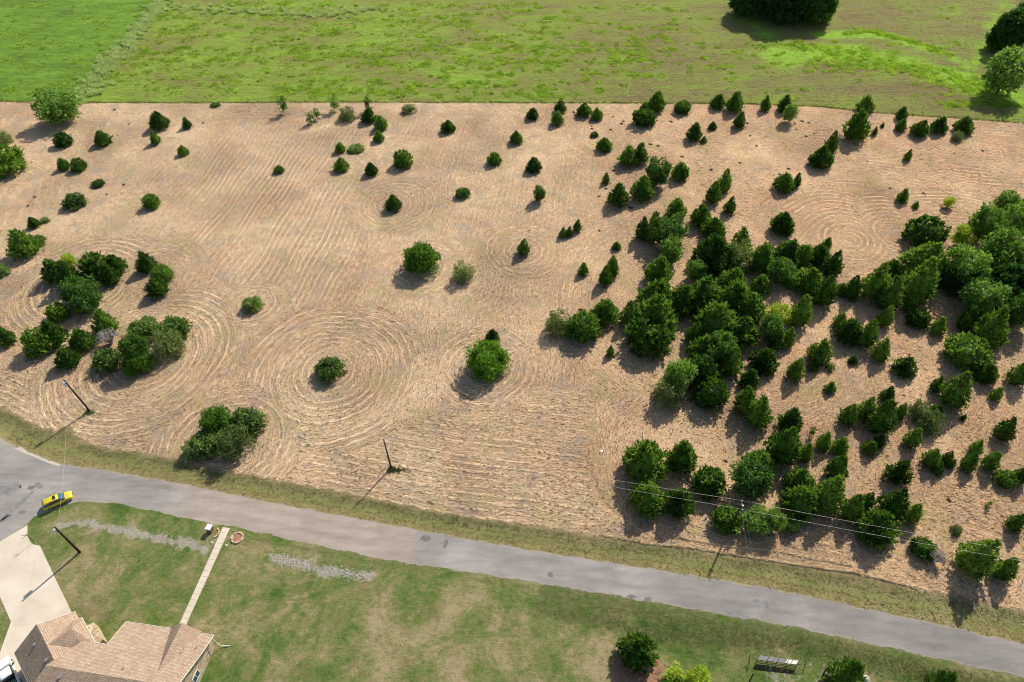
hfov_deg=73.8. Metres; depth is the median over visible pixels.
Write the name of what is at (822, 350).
cedar tree
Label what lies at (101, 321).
cedar tree
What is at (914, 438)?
cedar tree
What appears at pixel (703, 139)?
cedar tree
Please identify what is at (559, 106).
cedar tree
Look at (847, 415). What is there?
cedar tree
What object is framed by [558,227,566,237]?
cedar tree
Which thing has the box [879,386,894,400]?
cedar tree
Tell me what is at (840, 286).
cedar tree
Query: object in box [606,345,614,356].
cedar tree
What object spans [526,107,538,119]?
cedar tree
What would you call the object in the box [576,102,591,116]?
cedar tree
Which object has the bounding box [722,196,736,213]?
cedar tree
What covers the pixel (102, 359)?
shrub
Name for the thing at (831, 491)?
cedar tree
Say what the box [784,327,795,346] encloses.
cedar tree
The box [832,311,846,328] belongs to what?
cedar tree
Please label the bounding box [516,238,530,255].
cedar tree
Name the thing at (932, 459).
cedar tree
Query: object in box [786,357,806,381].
cedar tree
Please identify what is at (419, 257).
round bush
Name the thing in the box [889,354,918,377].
cedar tree
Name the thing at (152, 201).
cedar tree
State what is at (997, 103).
swale weeds
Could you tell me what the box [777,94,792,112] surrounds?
cedar tree
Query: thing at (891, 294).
cedar tree
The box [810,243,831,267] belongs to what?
cedar tree
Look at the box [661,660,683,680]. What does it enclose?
yellow green bush
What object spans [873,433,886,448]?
cedar tree
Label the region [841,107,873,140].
cedar tree
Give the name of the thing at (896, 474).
cedar tree
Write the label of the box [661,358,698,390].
leafy tree
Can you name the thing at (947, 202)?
yellow green bush
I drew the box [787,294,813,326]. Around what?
cedar tree
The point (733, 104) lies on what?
cedar tree
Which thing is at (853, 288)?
cedar tree
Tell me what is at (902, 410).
cedar tree
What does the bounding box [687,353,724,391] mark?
cedar tree
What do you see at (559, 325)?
pale bush
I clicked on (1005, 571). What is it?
cedar tree
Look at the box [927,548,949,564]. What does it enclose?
dry bush
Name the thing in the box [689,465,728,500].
cedar tree
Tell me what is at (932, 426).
pale bush
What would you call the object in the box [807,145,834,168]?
cedar tree
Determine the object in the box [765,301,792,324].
yellow green bush
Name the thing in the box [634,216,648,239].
cedar tree
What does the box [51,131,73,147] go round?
cedar tree
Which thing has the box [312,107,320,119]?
sapling
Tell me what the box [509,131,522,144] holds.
cedar tree
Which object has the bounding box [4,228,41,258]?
leafy tree
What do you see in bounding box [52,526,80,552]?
utility pole
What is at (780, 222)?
cedar tree
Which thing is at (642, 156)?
cedar tree
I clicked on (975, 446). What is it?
cedar tree
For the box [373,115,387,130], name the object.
cedar tree
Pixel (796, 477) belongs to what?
cedar tree
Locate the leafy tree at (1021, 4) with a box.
[1016,0,1023,8]
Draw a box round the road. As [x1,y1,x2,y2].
[0,438,1023,677]
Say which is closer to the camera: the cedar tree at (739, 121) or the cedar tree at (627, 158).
the cedar tree at (627, 158)
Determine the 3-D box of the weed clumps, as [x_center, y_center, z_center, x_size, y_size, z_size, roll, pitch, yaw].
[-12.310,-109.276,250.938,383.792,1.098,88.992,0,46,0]
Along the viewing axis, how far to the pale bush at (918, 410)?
130.67 m
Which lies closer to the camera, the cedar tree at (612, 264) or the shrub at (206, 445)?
the shrub at (206, 445)
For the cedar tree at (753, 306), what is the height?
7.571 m
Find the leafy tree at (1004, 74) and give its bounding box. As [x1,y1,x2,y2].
[980,44,1023,96]
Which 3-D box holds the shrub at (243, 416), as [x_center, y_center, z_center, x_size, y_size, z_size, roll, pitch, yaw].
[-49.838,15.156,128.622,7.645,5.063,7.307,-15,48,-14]
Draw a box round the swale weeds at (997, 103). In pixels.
[762,27,1023,108]
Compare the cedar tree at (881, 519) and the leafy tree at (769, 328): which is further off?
the leafy tree at (769, 328)
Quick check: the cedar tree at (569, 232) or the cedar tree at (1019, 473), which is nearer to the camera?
the cedar tree at (1019, 473)
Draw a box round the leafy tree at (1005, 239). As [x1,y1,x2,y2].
[973,225,1023,268]
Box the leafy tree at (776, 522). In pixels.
[764,504,787,532]
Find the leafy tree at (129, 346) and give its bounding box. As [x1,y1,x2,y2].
[116,332,149,360]
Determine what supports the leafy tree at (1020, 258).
on the mown field
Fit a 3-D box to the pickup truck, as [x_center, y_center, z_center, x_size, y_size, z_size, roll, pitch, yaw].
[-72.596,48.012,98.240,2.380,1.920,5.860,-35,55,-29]
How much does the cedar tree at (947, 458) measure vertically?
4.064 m
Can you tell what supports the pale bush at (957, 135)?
on the mown field
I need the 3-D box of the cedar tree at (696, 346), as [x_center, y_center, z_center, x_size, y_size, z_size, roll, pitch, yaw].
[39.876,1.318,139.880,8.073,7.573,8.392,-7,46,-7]
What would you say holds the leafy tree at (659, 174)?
on the mown field
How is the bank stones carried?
on the verge
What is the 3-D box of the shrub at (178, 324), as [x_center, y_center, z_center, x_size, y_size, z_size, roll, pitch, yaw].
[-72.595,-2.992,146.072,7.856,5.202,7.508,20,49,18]
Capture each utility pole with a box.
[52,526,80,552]
[62,379,89,411]
[383,439,391,467]
[731,500,743,526]
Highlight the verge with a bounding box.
[0,406,1023,643]
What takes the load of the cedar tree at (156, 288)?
on the mown field
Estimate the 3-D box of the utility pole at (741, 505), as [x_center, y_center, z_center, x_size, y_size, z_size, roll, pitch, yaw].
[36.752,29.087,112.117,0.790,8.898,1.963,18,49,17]
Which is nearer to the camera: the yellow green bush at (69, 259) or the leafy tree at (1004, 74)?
the yellow green bush at (69, 259)
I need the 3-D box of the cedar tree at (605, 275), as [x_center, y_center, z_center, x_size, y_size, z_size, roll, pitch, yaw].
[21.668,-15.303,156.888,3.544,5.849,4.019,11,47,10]
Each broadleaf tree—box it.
[726,0,770,16]
[763,0,808,25]
[801,0,839,25]
[937,268,986,296]
[984,6,1023,52]
[989,261,1023,303]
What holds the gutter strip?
on the road
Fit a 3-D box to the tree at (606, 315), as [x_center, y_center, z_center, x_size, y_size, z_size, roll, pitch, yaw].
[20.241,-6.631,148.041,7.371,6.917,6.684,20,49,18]
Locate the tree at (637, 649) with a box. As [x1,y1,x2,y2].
[615,629,660,676]
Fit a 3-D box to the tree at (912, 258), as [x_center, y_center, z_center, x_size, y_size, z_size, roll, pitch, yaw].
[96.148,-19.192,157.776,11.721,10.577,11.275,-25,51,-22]
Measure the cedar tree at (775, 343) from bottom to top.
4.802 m
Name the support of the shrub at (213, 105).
on the mown field
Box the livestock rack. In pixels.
[747,655,805,673]
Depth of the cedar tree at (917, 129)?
203.98 m
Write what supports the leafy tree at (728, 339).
on the mown field
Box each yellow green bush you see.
[60,252,76,264]
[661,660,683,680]
[682,663,711,681]
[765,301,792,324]
[943,195,956,207]
[949,223,976,244]
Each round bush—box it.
[119,345,156,378]
[197,404,235,435]
[402,240,440,275]
[464,338,510,382]
[783,271,801,289]
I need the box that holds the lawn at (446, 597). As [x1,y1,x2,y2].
[0,453,1023,681]
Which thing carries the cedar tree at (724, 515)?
on the mown field
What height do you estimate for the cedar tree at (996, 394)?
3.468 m
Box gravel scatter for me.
[65,513,208,555]
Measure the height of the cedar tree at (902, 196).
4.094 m
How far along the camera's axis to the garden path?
109.64 m
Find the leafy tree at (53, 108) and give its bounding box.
[30,87,81,124]
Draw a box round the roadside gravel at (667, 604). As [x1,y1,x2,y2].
[280,537,1017,676]
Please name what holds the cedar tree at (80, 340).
on the mown field
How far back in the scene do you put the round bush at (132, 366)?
138.22 m
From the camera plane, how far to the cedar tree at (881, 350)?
140.27 m
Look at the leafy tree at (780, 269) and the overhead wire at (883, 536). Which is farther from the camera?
the leafy tree at (780, 269)
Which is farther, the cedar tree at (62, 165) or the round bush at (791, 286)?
the cedar tree at (62, 165)
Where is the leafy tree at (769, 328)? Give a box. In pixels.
[758,312,785,341]
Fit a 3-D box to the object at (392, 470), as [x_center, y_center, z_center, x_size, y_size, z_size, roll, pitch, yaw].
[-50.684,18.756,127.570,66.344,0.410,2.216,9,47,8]
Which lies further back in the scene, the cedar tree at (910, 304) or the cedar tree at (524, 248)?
the cedar tree at (524, 248)
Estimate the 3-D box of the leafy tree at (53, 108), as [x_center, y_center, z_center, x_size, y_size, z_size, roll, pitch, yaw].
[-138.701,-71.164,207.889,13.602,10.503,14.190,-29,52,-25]
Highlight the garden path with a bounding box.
[180,527,229,623]
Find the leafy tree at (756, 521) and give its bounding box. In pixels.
[741,504,772,535]
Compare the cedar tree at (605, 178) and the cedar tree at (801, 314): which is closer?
the cedar tree at (801, 314)
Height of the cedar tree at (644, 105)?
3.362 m
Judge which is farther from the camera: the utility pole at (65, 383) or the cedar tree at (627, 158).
the cedar tree at (627, 158)
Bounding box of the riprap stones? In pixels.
[265,549,373,581]
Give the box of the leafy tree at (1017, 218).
[1002,201,1023,237]
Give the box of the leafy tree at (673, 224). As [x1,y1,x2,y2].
[650,212,689,249]
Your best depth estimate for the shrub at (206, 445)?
124.54 m
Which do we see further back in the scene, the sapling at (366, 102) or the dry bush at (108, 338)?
the sapling at (366, 102)
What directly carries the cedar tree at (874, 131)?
on the mown field
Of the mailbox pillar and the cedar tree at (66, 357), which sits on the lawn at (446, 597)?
the mailbox pillar
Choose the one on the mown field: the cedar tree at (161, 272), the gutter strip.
the cedar tree at (161, 272)
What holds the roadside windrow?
on the verge
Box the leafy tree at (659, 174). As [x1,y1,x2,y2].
[644,155,673,187]
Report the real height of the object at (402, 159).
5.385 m
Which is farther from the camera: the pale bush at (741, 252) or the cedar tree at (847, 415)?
the pale bush at (741, 252)
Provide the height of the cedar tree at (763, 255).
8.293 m
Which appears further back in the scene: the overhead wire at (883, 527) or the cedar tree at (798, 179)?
the cedar tree at (798, 179)
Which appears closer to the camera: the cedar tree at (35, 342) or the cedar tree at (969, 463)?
the cedar tree at (969, 463)
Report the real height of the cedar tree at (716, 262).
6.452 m
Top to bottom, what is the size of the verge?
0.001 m
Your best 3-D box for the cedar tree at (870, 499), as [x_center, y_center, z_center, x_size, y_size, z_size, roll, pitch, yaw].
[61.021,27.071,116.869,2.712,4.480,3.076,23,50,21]
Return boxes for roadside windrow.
[601,533,918,588]
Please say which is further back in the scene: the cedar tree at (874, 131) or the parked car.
the cedar tree at (874, 131)
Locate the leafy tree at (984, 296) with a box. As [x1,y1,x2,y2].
[957,275,1012,316]
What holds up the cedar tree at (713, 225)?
on the mown field
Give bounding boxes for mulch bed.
[611,651,662,681]
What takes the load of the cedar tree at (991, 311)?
on the mown field
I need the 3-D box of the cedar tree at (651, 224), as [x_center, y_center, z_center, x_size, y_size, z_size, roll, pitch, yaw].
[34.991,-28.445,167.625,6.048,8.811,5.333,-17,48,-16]
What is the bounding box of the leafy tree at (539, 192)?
[533,184,545,201]
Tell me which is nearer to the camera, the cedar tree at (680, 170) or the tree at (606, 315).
the tree at (606, 315)
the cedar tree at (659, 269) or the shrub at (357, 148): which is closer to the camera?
the cedar tree at (659, 269)
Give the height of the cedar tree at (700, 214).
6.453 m
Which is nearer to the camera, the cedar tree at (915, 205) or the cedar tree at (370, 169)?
the cedar tree at (915, 205)
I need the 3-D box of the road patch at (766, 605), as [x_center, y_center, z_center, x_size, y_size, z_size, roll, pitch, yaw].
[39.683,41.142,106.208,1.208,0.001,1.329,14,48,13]
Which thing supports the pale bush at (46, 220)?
on the mown field
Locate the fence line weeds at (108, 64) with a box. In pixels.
[73,0,387,100]
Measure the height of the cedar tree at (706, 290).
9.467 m
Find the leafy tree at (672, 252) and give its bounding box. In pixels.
[658,233,685,264]
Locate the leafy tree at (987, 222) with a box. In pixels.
[967,201,1012,243]
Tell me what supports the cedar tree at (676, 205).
on the mown field
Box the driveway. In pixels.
[0,526,70,681]
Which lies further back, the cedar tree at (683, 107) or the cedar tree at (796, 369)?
the cedar tree at (683, 107)
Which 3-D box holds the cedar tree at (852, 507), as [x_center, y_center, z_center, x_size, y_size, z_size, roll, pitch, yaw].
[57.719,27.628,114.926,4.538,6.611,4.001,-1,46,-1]
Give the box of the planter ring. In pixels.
[230,532,243,543]
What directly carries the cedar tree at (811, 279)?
on the mown field
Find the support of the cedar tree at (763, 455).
on the mown field
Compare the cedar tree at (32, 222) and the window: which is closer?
the window
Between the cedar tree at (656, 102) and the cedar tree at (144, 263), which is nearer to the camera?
the cedar tree at (144, 263)
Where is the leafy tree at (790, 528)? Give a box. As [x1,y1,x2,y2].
[783,516,800,533]
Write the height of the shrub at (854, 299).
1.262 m
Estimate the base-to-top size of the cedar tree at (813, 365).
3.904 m
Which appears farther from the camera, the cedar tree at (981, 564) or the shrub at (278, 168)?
the shrub at (278, 168)
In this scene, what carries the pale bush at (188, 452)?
on the mown field
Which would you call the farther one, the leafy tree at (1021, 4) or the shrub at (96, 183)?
the leafy tree at (1021, 4)
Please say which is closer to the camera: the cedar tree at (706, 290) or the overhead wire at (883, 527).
the overhead wire at (883, 527)
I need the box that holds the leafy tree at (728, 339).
[701,329,737,363]
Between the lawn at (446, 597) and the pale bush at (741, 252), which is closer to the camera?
the lawn at (446, 597)
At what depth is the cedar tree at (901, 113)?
211.15 m
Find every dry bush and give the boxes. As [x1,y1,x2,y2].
[94,326,118,344]
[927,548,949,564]
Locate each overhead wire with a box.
[387,439,741,500]
[388,443,737,508]
[743,509,1020,560]
[746,501,1021,551]
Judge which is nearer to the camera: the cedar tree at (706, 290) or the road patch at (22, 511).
the road patch at (22, 511)
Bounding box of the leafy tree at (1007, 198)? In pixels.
[991,189,1022,215]
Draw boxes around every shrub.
[0,264,10,277]
[33,234,46,246]
[60,191,87,210]
[89,178,104,187]
[90,347,121,372]
[126,315,161,341]
[156,314,192,344]
[187,428,224,459]
[209,102,219,107]
[229,406,268,438]
[241,295,263,313]
[273,165,284,173]
[313,356,345,384]
[347,143,364,153]
[455,187,470,197]
[590,131,598,137]
[849,295,858,301]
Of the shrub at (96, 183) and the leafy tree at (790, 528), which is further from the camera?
the shrub at (96, 183)
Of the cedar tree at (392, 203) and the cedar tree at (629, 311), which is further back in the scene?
the cedar tree at (392, 203)
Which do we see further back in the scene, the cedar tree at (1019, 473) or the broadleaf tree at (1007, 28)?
the broadleaf tree at (1007, 28)
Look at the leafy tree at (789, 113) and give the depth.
208.34 m
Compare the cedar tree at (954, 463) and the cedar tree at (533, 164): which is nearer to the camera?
the cedar tree at (954, 463)
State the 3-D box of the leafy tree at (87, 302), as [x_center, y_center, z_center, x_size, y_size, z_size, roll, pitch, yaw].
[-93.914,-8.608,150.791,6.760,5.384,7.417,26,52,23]
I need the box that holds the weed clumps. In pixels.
[0,0,960,100]
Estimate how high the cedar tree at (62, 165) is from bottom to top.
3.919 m
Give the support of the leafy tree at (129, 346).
on the mown field
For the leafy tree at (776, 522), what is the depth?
112.74 m
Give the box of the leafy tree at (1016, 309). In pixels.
[1004,292,1023,329]
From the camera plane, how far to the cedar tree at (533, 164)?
190.50 m
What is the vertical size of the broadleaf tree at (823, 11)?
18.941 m
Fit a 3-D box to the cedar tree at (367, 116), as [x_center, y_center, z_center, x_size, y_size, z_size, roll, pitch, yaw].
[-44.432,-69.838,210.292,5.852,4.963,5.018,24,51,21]
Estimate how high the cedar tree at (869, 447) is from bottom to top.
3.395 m
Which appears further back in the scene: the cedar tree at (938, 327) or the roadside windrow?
the cedar tree at (938, 327)
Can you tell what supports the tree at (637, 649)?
on the mulch bed
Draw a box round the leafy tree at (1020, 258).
[989,252,1023,274]
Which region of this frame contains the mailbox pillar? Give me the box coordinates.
[205,524,213,532]
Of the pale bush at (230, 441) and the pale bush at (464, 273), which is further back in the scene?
the pale bush at (464, 273)
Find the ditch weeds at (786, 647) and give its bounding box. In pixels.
[552,600,1022,681]
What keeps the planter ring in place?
on the lawn at (446, 597)
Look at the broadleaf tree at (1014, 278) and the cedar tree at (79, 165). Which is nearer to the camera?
the broadleaf tree at (1014, 278)
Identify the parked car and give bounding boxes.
[42,491,72,510]
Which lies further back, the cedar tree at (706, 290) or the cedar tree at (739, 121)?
the cedar tree at (739, 121)
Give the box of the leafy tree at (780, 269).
[767,256,797,284]
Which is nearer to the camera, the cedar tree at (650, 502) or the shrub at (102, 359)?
the cedar tree at (650, 502)
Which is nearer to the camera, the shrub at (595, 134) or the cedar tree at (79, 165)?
the cedar tree at (79, 165)
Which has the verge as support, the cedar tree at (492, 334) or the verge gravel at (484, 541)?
the verge gravel at (484, 541)
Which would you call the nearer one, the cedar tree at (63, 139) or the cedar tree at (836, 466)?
the cedar tree at (836, 466)
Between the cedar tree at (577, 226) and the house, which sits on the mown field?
the cedar tree at (577, 226)
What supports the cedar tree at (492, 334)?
on the mown field
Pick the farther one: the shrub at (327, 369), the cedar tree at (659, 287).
the cedar tree at (659, 287)
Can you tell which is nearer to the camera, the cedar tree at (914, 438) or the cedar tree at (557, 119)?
the cedar tree at (914, 438)
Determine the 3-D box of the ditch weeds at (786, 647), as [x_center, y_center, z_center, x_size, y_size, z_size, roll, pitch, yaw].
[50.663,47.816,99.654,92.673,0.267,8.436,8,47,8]
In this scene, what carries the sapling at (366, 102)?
on the meadow
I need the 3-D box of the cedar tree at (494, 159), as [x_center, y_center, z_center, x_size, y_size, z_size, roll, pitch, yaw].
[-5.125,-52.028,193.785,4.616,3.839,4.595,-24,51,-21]
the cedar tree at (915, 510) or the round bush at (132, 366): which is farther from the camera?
the round bush at (132, 366)
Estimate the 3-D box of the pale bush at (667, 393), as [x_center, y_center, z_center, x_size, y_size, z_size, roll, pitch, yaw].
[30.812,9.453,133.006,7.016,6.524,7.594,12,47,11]
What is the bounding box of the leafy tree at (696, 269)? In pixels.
[685,259,707,279]
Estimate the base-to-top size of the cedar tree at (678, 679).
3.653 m
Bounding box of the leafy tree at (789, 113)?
[782,103,799,121]
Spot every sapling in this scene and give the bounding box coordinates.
[275,96,287,113]
[305,110,313,123]
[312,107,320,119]
[327,95,339,110]
[363,95,371,108]
[809,425,816,434]
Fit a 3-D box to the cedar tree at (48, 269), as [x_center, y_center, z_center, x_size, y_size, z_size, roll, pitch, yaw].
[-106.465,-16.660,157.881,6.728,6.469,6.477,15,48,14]
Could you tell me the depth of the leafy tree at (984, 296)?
146.42 m
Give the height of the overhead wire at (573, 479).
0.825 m
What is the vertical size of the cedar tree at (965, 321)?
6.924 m
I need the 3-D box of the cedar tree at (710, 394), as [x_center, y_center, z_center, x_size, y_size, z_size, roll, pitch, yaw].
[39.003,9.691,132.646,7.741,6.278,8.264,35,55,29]
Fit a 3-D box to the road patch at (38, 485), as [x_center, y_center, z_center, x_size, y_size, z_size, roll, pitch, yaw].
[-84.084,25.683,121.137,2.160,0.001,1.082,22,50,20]
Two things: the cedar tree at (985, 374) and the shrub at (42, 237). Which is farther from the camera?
the shrub at (42, 237)
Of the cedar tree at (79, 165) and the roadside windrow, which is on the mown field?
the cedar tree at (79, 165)
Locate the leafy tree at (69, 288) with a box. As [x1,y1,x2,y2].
[57,273,102,303]
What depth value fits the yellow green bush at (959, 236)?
166.28 m
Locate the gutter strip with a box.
[15,446,60,465]
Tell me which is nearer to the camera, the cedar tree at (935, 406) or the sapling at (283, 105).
the cedar tree at (935, 406)
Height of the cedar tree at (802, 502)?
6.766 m
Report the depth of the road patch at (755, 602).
106.52 m
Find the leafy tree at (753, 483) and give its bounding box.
[728,455,775,501]
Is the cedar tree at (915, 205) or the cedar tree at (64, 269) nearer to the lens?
the cedar tree at (64, 269)
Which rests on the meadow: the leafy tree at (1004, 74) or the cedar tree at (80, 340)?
the leafy tree at (1004, 74)
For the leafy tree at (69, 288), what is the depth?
151.62 m
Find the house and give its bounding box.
[14,611,229,681]
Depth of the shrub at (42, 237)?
168.67 m
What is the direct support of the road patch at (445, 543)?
on the road
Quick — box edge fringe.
[0,98,1023,123]
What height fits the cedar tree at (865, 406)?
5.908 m
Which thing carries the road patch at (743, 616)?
on the road
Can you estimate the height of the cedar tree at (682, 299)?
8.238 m
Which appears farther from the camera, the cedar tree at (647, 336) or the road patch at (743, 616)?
the cedar tree at (647, 336)
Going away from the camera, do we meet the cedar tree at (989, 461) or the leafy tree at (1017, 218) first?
the cedar tree at (989, 461)
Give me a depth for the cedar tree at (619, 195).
178.29 m
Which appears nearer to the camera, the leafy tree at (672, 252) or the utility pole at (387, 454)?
the utility pole at (387, 454)
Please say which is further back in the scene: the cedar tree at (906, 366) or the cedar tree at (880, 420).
the cedar tree at (906, 366)
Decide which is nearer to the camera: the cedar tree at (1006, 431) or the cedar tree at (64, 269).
the cedar tree at (1006, 431)
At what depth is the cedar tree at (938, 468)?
121.96 m
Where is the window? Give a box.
[192,669,199,681]
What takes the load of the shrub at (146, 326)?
on the mown field
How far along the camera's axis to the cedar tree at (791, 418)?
127.46 m
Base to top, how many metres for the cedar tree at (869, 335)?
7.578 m
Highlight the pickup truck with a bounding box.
[0,655,22,681]
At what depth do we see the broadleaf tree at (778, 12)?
258.35 m
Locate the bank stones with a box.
[921,590,1022,624]
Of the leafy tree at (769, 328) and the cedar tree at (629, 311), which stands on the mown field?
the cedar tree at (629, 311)
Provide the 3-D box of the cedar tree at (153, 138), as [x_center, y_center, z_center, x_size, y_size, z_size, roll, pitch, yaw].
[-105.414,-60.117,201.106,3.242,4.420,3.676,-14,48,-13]
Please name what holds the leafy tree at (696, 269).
on the mown field
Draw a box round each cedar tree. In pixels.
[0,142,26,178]
[0,326,16,346]
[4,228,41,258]
[18,326,61,359]
[27,216,40,228]
[39,258,60,283]
[40,321,69,346]
[42,300,70,322]
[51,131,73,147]
[51,260,82,288]
[52,347,82,369]
[56,157,69,170]
[66,327,99,352]
[69,157,86,172]
[74,250,106,279]
[88,308,118,334]
[93,130,112,145]
[97,262,123,285]
[106,254,128,272]
[134,251,158,273]
[140,193,160,209]
[144,277,169,298]
[148,111,170,130]
[149,130,160,144]
[149,263,173,282]
[176,145,189,155]
[181,117,191,128]
[330,157,349,171]
[334,142,345,152]
[360,107,376,123]
[364,162,378,175]
[372,130,384,142]
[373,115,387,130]
[382,194,401,211]
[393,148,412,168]
[440,120,455,132]
[485,329,499,340]
[487,152,502,165]
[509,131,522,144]
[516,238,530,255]
[525,156,542,172]
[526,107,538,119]
[550,110,564,124]
[553,100,566,111]
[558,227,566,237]
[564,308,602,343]
[566,226,572,236]
[573,219,581,231]
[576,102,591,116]
[577,262,588,275]
[590,107,604,120]
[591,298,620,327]
[596,137,612,152]
[598,264,612,285]
[602,172,609,183]
[604,255,619,276]
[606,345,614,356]
[607,182,629,207]
[611,241,621,250]
[616,144,638,166]
[618,300,636,325]
[621,439,669,484]
[623,313,676,360]
[626,290,679,338]
[627,477,667,520]
[628,175,656,201]
[632,107,657,126]
[634,141,649,163]
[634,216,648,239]
[635,277,673,316]
[639,101,650,108]
[642,254,674,282]
[643,210,661,242]
[647,90,666,112]
[660,673,684,681]
[661,487,697,520]
[664,197,688,217]
[664,439,697,475]
[666,284,697,318]
[671,161,689,180]
[673,100,691,113]
[684,322,705,342]
[684,333,718,361]
[685,122,702,140]
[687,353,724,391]
[688,203,711,227]
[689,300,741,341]
[689,375,731,410]
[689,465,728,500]
[691,232,735,271]
[691,274,731,316]
[700,136,707,142]
[700,216,725,236]
[704,250,729,277]
[705,180,722,203]
[708,121,717,129]
[710,93,725,109]
[710,502,745,535]
[713,266,751,293]
[717,168,732,192]
[717,278,749,310]
[718,345,745,377]
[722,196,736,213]
[723,91,745,112]
[726,315,761,350]
[729,226,753,250]
[730,291,767,323]
[731,385,755,414]
[732,111,746,127]
[737,368,760,389]
[737,448,777,482]
[744,393,773,428]
[746,240,774,273]
[747,346,780,376]
[750,274,772,295]
[759,95,771,110]
[763,426,801,466]
[764,329,787,349]
[769,211,795,237]
[771,238,804,269]
[772,171,796,193]
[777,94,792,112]
[777,407,803,434]
[777,480,821,525]
[781,467,817,492]
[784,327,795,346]
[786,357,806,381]
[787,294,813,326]
[793,267,823,294]
[794,172,801,186]
[798,442,812,463]
[799,243,816,268]
[806,337,833,365]
[806,357,819,371]
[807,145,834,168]
[809,274,837,306]
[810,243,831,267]
[812,473,845,515]
[815,431,831,451]
[821,250,844,276]
[822,237,832,247]
[823,454,849,480]
[824,130,838,152]
[824,381,837,393]
[824,655,866,681]
[831,436,849,455]
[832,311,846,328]
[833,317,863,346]
[835,283,845,295]
[837,403,858,426]
[838,494,865,520]
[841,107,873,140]
[842,275,861,299]
[848,356,857,363]
[854,506,903,549]
[854,515,896,549]
[855,95,875,112]
[855,318,879,347]
[856,396,876,418]
[859,261,891,299]
[861,440,878,456]
[862,491,875,509]
[863,398,898,433]
[870,337,890,362]
[871,127,877,134]
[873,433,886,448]
[873,488,909,521]
[874,274,904,310]
[875,305,894,326]
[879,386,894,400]
[883,457,914,484]
[885,258,902,276]
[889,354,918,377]
[894,106,909,119]
[895,118,907,131]
[896,188,909,202]
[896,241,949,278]
[896,402,907,419]
[901,213,951,246]
[901,427,923,448]
[902,255,941,304]
[902,293,919,310]
[902,503,923,524]
[903,149,912,160]
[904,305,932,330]
[909,119,930,136]
[909,535,937,561]
[912,201,919,208]
[920,448,940,469]
[924,670,959,681]
[928,316,946,335]
[929,116,948,133]
[929,404,943,414]
[930,375,944,392]
[931,461,943,474]
[938,369,972,409]
[940,450,954,467]
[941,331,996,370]
[949,459,956,468]
[951,115,975,134]
[955,305,979,333]
[955,538,1002,581]
[960,452,978,472]
[968,303,1003,320]
[968,439,983,455]
[970,303,1010,349]
[972,362,999,384]
[980,451,1002,471]
[989,386,1003,400]
[990,557,1019,581]
[992,469,1019,488]
[993,416,1016,442]
[1006,363,1023,385]
[1006,513,1023,532]
[1012,468,1023,484]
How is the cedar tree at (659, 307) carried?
on the mown field
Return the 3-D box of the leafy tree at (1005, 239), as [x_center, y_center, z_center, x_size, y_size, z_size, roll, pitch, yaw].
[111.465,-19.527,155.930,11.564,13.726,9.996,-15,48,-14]
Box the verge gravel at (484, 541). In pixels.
[74,467,1001,637]
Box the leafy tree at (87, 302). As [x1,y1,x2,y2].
[68,288,102,314]
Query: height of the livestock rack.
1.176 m
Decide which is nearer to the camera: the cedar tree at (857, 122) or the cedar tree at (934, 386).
the cedar tree at (934, 386)
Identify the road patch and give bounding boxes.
[0,483,20,494]
[0,490,34,521]
[0,514,12,523]
[18,509,25,513]
[34,482,42,488]
[420,535,430,541]
[443,539,447,547]
[725,610,736,616]
[737,613,748,619]
[751,599,759,606]
[763,601,770,608]
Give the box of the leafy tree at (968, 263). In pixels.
[941,242,993,287]
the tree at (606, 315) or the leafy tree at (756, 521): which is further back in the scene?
the tree at (606, 315)
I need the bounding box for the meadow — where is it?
[0,0,1023,122]
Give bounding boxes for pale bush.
[0,129,13,143]
[39,216,49,223]
[150,326,186,360]
[180,438,204,462]
[212,423,255,462]
[337,105,355,121]
[401,103,416,114]
[452,259,475,283]
[544,308,572,336]
[653,374,687,409]
[725,238,755,273]
[826,363,835,370]
[907,398,931,420]
[916,408,947,436]
[950,130,963,141]
[950,524,963,536]
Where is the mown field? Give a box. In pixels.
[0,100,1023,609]
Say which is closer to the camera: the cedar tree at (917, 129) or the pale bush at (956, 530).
the pale bush at (956, 530)
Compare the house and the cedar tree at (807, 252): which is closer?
the house
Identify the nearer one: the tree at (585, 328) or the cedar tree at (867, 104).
the tree at (585, 328)
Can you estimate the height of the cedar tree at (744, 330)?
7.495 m
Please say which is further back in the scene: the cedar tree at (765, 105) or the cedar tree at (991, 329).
the cedar tree at (765, 105)
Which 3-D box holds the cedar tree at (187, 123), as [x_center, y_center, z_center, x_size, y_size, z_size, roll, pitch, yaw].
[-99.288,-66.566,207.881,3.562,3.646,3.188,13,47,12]
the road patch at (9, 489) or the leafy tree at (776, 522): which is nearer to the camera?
the leafy tree at (776, 522)

